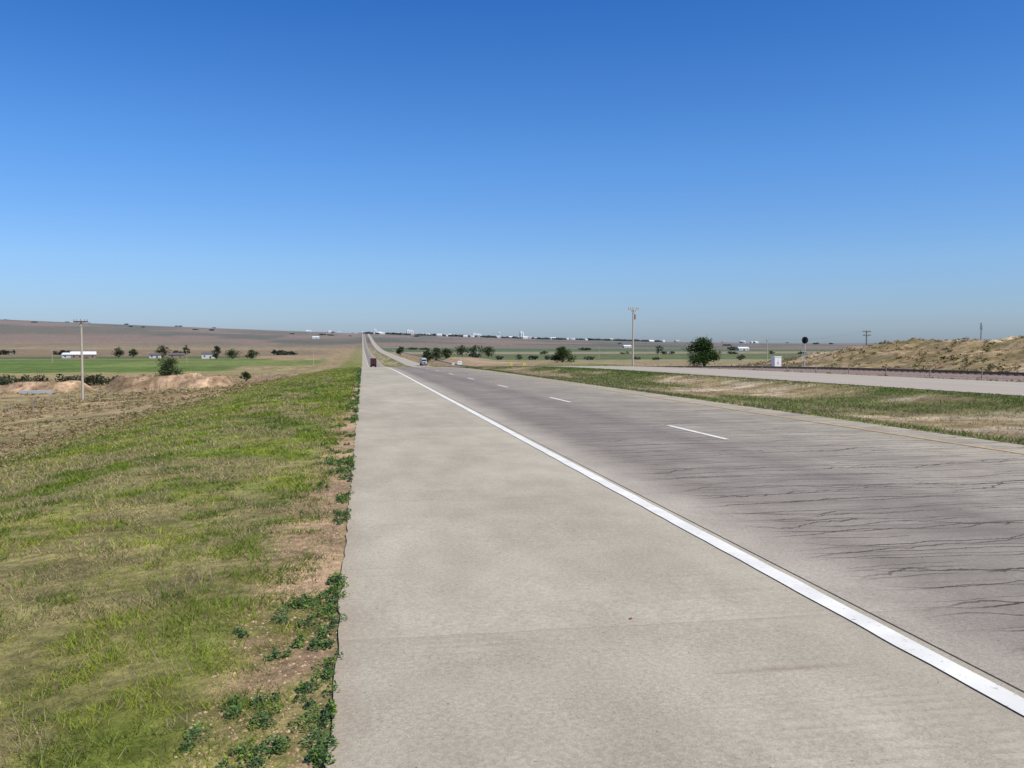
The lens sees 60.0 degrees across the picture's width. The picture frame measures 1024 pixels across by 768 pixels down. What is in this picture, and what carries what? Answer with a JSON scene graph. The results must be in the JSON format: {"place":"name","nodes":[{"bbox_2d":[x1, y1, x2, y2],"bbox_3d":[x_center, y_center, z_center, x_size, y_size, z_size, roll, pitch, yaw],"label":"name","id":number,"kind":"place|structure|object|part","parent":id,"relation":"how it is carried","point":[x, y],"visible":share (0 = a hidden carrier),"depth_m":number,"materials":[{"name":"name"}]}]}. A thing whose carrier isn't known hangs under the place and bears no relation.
{"place":"outdoors","nodes":[
{"label":"outdoors","id":0,"kind":"place"},
{"bbox_2d":[0,367,360,767],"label":"grass","id":1,"kind":"structure","parent":0,"point":[263,392],"depth_m":8.89,"materials":[{"name":"green plant"}]},
{"bbox_2d":[0,319,1023,767],"bbox_3d":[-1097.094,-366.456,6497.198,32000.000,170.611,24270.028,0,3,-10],"label":"ground","id":2,"kind":"structure","parent":0,"point":[34,345],"depth_m":10.46,"materials":[{"name":"brown soil"}]},
{"bbox_2d":[19,390,53,393],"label":"livestock trough","id":3,"kind":"object","parent":2,"relation":"on","point":[35,391],"visible":0.86,"depth_m":149.86,"materials":[{"name":"white metal"}]},
{"bbox_2d":[0,373,117,385],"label":"hedge row","id":4,"kind":"object","parent":2,"relation":"on","point":[87,380],"visible":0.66,"depth_m":243.13,"materials":[{"name":"green plant"}]},
{"bbox_2d":[61,353,70,357],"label":"farm shed","id":5,"kind":"structure","parent":2,"relation":"on","point":[66,355],"depth_m":810.58,"materials":[{"name":"white metal"}]},
{"bbox_2d":[73,319,87,399],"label":"utility pole","id":6,"kind":"object","parent":2,"relation":"on","point":[82,373],"visible":0.93,"depth_m":111.88,"materials":[{"name":"brown wood"}]},
{"bbox_2d":[70,351,96,358],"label":"farm barn","id":7,"kind":"structure","parent":2,"relation":"on","point":[86,355],"depth_m":785.55,"materials":[{"name":"metal"}]},
{"bbox_2d":[112,347,124,357],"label":"deciduous tree","id":8,"kind":"object","parent":2,"relation":"on","point":[119,352],"visible":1,"depth_m":848.61,"materials":[{"name":"green plant"}]},
{"bbox_2d":[128,349,138,356],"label":"deciduous tree","id":9,"kind":"object","parent":2,"relation":"on","point":[134,352],"visible":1,"depth_m":858.26,"materials":[{"name":"green plant"}]},
{"bbox_2d":[1,371,296,414],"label":"wire fence","id":10,"kind":"object","parent":2,"relation":"on","point":[118,393],"visible":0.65,"depth_m":103.77,"materials":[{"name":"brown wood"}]},
{"bbox_2d":[149,353,161,357],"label":"farmhouse","id":11,"kind":"object","parent":2,"relation":"on","point":[154,355],"visible":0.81,"depth_m":816.65,"materials":[{"name":"white"}]},
{"bbox_2d":[0,372,311,467],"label":"dry scrub","id":12,"kind":"object","parent":2,"relation":"on","point":[138,404],"visible":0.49,"depth_m":69.19,"materials":[{"name":"beige plant"}]},
{"bbox_2d":[154,345,171,357],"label":"deciduous tree","id":13,"kind":"object","parent":2,"relation":"on","point":[162,349],"visible":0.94,"depth_m":826.70,"materials":[{"name":"green plant"}]},
{"bbox_2d":[154,357,184,375],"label":"deciduous tree","id":14,"kind":"object","parent":2,"relation":"on","point":[166,369],"visible":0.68,"depth_m":231.12,"materials":[{"name":"green plant"}]},
{"bbox_2d":[168,353,184,357],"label":"farmhouse","id":15,"kind":"object","parent":2,"relation":"on","point":[175,355],"visible":0.81,"depth_m":826.45,"materials":[{"name":"white"}]},
{"bbox_2d":[182,345,189,353],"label":"deciduous tree","id":16,"kind":"object","parent":2,"relation":"on","point":[187,349],"visible":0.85,"depth_m":978.89,"materials":[{"name":"green plant"}]},
{"bbox_2d":[201,352,214,358],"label":"farmhouse","id":17,"kind":"object","parent":2,"relation":"on","point":[206,355],"visible":0.87,"depth_m":795.97,"materials":[{"name":"white"}]},
{"bbox_2d":[211,345,221,358],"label":"deciduous tree","id":18,"kind":"object","parent":2,"relation":"on","point":[217,351],"visible":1,"depth_m":758.55,"materials":[{"name":"green plant"}]},
{"bbox_2d":[225,348,241,358],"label":"deciduous tree","id":19,"kind":"object","parent":2,"relation":"on","point":[231,352],"visible":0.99,"depth_m":767.96,"materials":[{"name":"green plant"}]},
{"bbox_2d":[239,371,250,380],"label":"deciduous tree","id":20,"kind":"object","parent":2,"relation":"on","point":[247,375],"visible":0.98,"depth_m":225.04,"materials":[{"name":"green plant"}]},
{"bbox_2d":[244,349,259,358],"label":"deciduous tree","id":21,"kind":"object","parent":2,"relation":"on","point":[251,354],"visible":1,"depth_m":778.89,"materials":[{"name":"green plant"}]},
{"bbox_2d":[173,403,357,767],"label":"dirt clods","id":22,"kind":"object","parent":2,"relation":"on","point":[296,749],"visible":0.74,"depth_m":4.61,"materials":[{"name":"brown soil"}]},
{"bbox_2d":[180,368,361,767],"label":"edge weeds","id":23,"kind":"object","parent":2,"relation":"on","point":[315,752],"visible":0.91,"depth_m":4.17,"materials":[{"name":"green plant"}]},
{"bbox_2d":[396,346,404,354],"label":"deciduous tree","id":24,"kind":"object","parent":2,"relation":"on","point":[399,350],"visible":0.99,"depth_m":898.13,"materials":[{"name":"green plant"}]},
{"bbox_2d":[421,349,434,362],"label":"deciduous tree","id":25,"kind":"object","parent":2,"relation":"on","point":[426,353],"visible":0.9,"depth_m":559.50,"materials":[{"name":"green plant"}]},
{"bbox_2d":[431,348,442,359],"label":"deciduous tree","id":26,"kind":"object","parent":2,"relation":"on","point":[436,351],"visible":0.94,"depth_m":598.94,"materials":[{"name":"green plant"}]},
{"bbox_2d":[0,319,881,359],"bbox_3d":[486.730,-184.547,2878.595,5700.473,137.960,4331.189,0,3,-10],"label":"distant trees","id":27,"kind":"object","parent":2,"relation":"on","point":[282,352],"visible":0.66,"depth_m":1477.88,"materials":[{"name":"green plant"}]},
{"bbox_2d":[440,348,454,358],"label":"deciduous tree","id":28,"kind":"object","parent":2,"relation":"on","point":[445,353],"visible":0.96,"depth_m":638.46,"materials":[{"name":"green plant"}]},
{"bbox_2d":[452,345,469,355],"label":"deciduous tree","id":29,"kind":"object","parent":2,"relation":"on","point":[461,349],"visible":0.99,"depth_m":798.71,"materials":[{"name":"green plant"}]},
{"bbox_2d":[468,345,483,354],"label":"deciduous tree","id":30,"kind":"object","parent":2,"relation":"on","point":[474,349],"visible":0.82,"depth_m":818.34,"materials":[{"name":"green plant"}]},
{"bbox_2d":[481,346,494,356],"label":"deciduous tree","id":31,"kind":"object","parent":2,"relation":"on","point":[489,349],"visible":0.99,"depth_m":788.97,"materials":[{"name":"green plant"}]},
{"bbox_2d":[305,330,758,342],"bbox_3d":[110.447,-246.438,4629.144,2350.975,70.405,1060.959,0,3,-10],"label":"distant town buildings","id":32,"kind":"structure","parent":2,"relation":"on","point":[526,337],"depth_m":4320.08,"materials":[{"name":"paint"}]},
{"bbox_2d":[550,346,576,362],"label":"deciduous tree","id":33,"kind":"object","parent":2,"relation":"on","point":[563,355],"visible":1,"depth_m":557.37,"materials":[{"name":"green plant"}]},
{"bbox_2d":[628,307,638,365],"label":"utility pole","id":34,"kind":"object","parent":2,"relation":"on","point":[633,315],"visible":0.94,"depth_m":139.68,"materials":[{"name":"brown wood"}]},
{"bbox_2d":[656,345,662,351],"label":"deciduous tree","id":35,"kind":"object","parent":2,"relation":"on","point":[659,349],"visible":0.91,"depth_m":1148.81,"materials":[{"name":"green plant"}]},
{"bbox_2d":[325,334,1023,767],"bbox_3d":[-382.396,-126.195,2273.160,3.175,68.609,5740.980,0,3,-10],"label":"road shoulder","id":36,"kind":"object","parent":2,"relation":"on","point":[709,656],"visible":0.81,"depth_m":4.79},
{"bbox_2d":[366,359,1023,715],"bbox_3d":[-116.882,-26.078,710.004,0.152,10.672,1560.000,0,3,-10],"label":"white edge line","id":37,"kind":"object","parent":36,"relation":"on","point":[1002,695],"visible":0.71,"depth_m":5.54,"materials":[{"name":"paint"}]},
{"bbox_2d":[681,334,719,365],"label":"deciduous tree","id":38,"kind":"object","parent":2,"relation":"on","point":[704,354],"visible":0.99,"depth_m":293.07,"materials":[{"name":"green plant"}]},
{"bbox_2d":[393,349,1023,381],"bbox_3d":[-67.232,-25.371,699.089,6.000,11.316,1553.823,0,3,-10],"label":"railway track","id":39,"kind":"structure","parent":2,"relation":"on","point":[963,375],"depth_m":83.24,"materials":[{"name":"metal"}]},
{"bbox_2d":[399,355,1023,381],"bbox_3d":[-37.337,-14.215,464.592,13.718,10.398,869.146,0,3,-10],"label":"roadside scrub","id":40,"kind":"object","parent":2,"relation":"on","point":[730,368],"visible":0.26,"depth_m":73.67,"materials":[{"name":"green plant"}]},
{"bbox_2d":[437,366,1023,444],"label":"median grass","id":41,"kind":"structure","parent":2,"relation":"on","point":[719,399],"depth_m":35.16,"materials":[{"name":"green plant"}]},
{"bbox_2d":[452,363,1023,379],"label":"wire fence","id":42,"kind":"object","parent":2,"relation":"on","point":[981,373],"visible":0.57,"depth_m":78.09,"materials":[{"name":"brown metal"}]},
{"bbox_2d":[736,347,748,349],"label":"farm shed","id":43,"kind":"structure","parent":2,"relation":"on","point":[742,348],"depth_m":1494.18,"materials":[{"name":"white metal"}]},
{"bbox_2d":[771,356,781,365],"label":"signal cabinet","id":44,"kind":"object","parent":2,"relation":"on","point":[775,359],"visible":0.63,"depth_m":117.61,"materials":[{"name":"metal"}]},
{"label":"doors","id":45,"kind":"part","parent":44,"relation":"part of","materials":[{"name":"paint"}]},
{"bbox_2d":[802,337,807,366],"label":"railway signal","id":46,"kind":"object","parent":2,"relation":"on","point":[804,340],"visible":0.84,"depth_m":111.88,"materials":[{"name":"metal"}]},
{"bbox_2d":[863,330,870,345],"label":"utility pole","id":47,"kind":"object","parent":2,"relation":"on","point":[866,331],"visible":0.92,"depth_m":234.52,"materials":[{"name":"grey wood"}]},
{"bbox_2d":[730,335,1023,371],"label":"mound scrub","id":48,"kind":"object","parent":2,"relation":"on","point":[989,368],"visible":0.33,"depth_m":112.72,"materials":[{"name":"beige plant"}]},
{"bbox_2d":[0,0,1023,342],"label":"sky","id":49,"kind":"structure","parent":0,"point":[783,171],"materials":[{"name":"blue"}]},
{"bbox_2d":[363,334,1023,692],"bbox_3d":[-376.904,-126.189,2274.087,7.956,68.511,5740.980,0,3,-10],"label":"road","id":50,"kind":"structure","parent":0,"point":[787,483],"depth_m":10.20,"materials":[{"name":"concrete"}]},
{"bbox_2d":[370,358,376,366],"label":"semi truck","id":51,"kind":"object","parent":50,"relation":"on","point":[373,361],"visible":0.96,"depth_m":385.06,"materials":[{"name":"red paint"}]},
{"bbox_2d":[436,370,726,438],"bbox_3d":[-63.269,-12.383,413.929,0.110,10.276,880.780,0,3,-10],"label":"dashed lane line","id":52,"kind":"object","parent":50,"relation":"on","point":[667,425],"visible":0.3,"depth_m":17.96,"materials":[{"name":"white paint"}]},
{"bbox_2d":[368,349,1023,453],"bbox_3d":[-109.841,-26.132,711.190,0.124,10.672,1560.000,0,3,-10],"label":"yellow edge line","id":53,"kind":"object","parent":50,"relation":"on","point":[808,420],"visible":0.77,"depth_m":19.00,"materials":[{"name":"paint"}]},
{"bbox_2d":[367,334,1023,396],"bbox_3d":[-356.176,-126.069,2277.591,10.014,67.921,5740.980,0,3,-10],"label":"opposite road","id":54,"kind":"structure","parent":0,"point":[985,387],"depth_m":50.34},
{"bbox_2d":[420,358,426,365],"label":"semi truck","id":55,"kind":"object","parent":54,"relation":"on","point":[423,361],"visible":0.97,"depth_m":451.74,"materials":[{"name":"white paint"}]},
{"bbox_2d":[397,356,1011,383],"bbox_3d":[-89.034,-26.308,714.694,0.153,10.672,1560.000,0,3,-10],"label":"white edge line","id":56,"kind":"object","parent":54,"relation":"on","point":[799,373],"visible":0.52,"depth_m":58.41,"materials":[{"name":"paint"}]}
]}

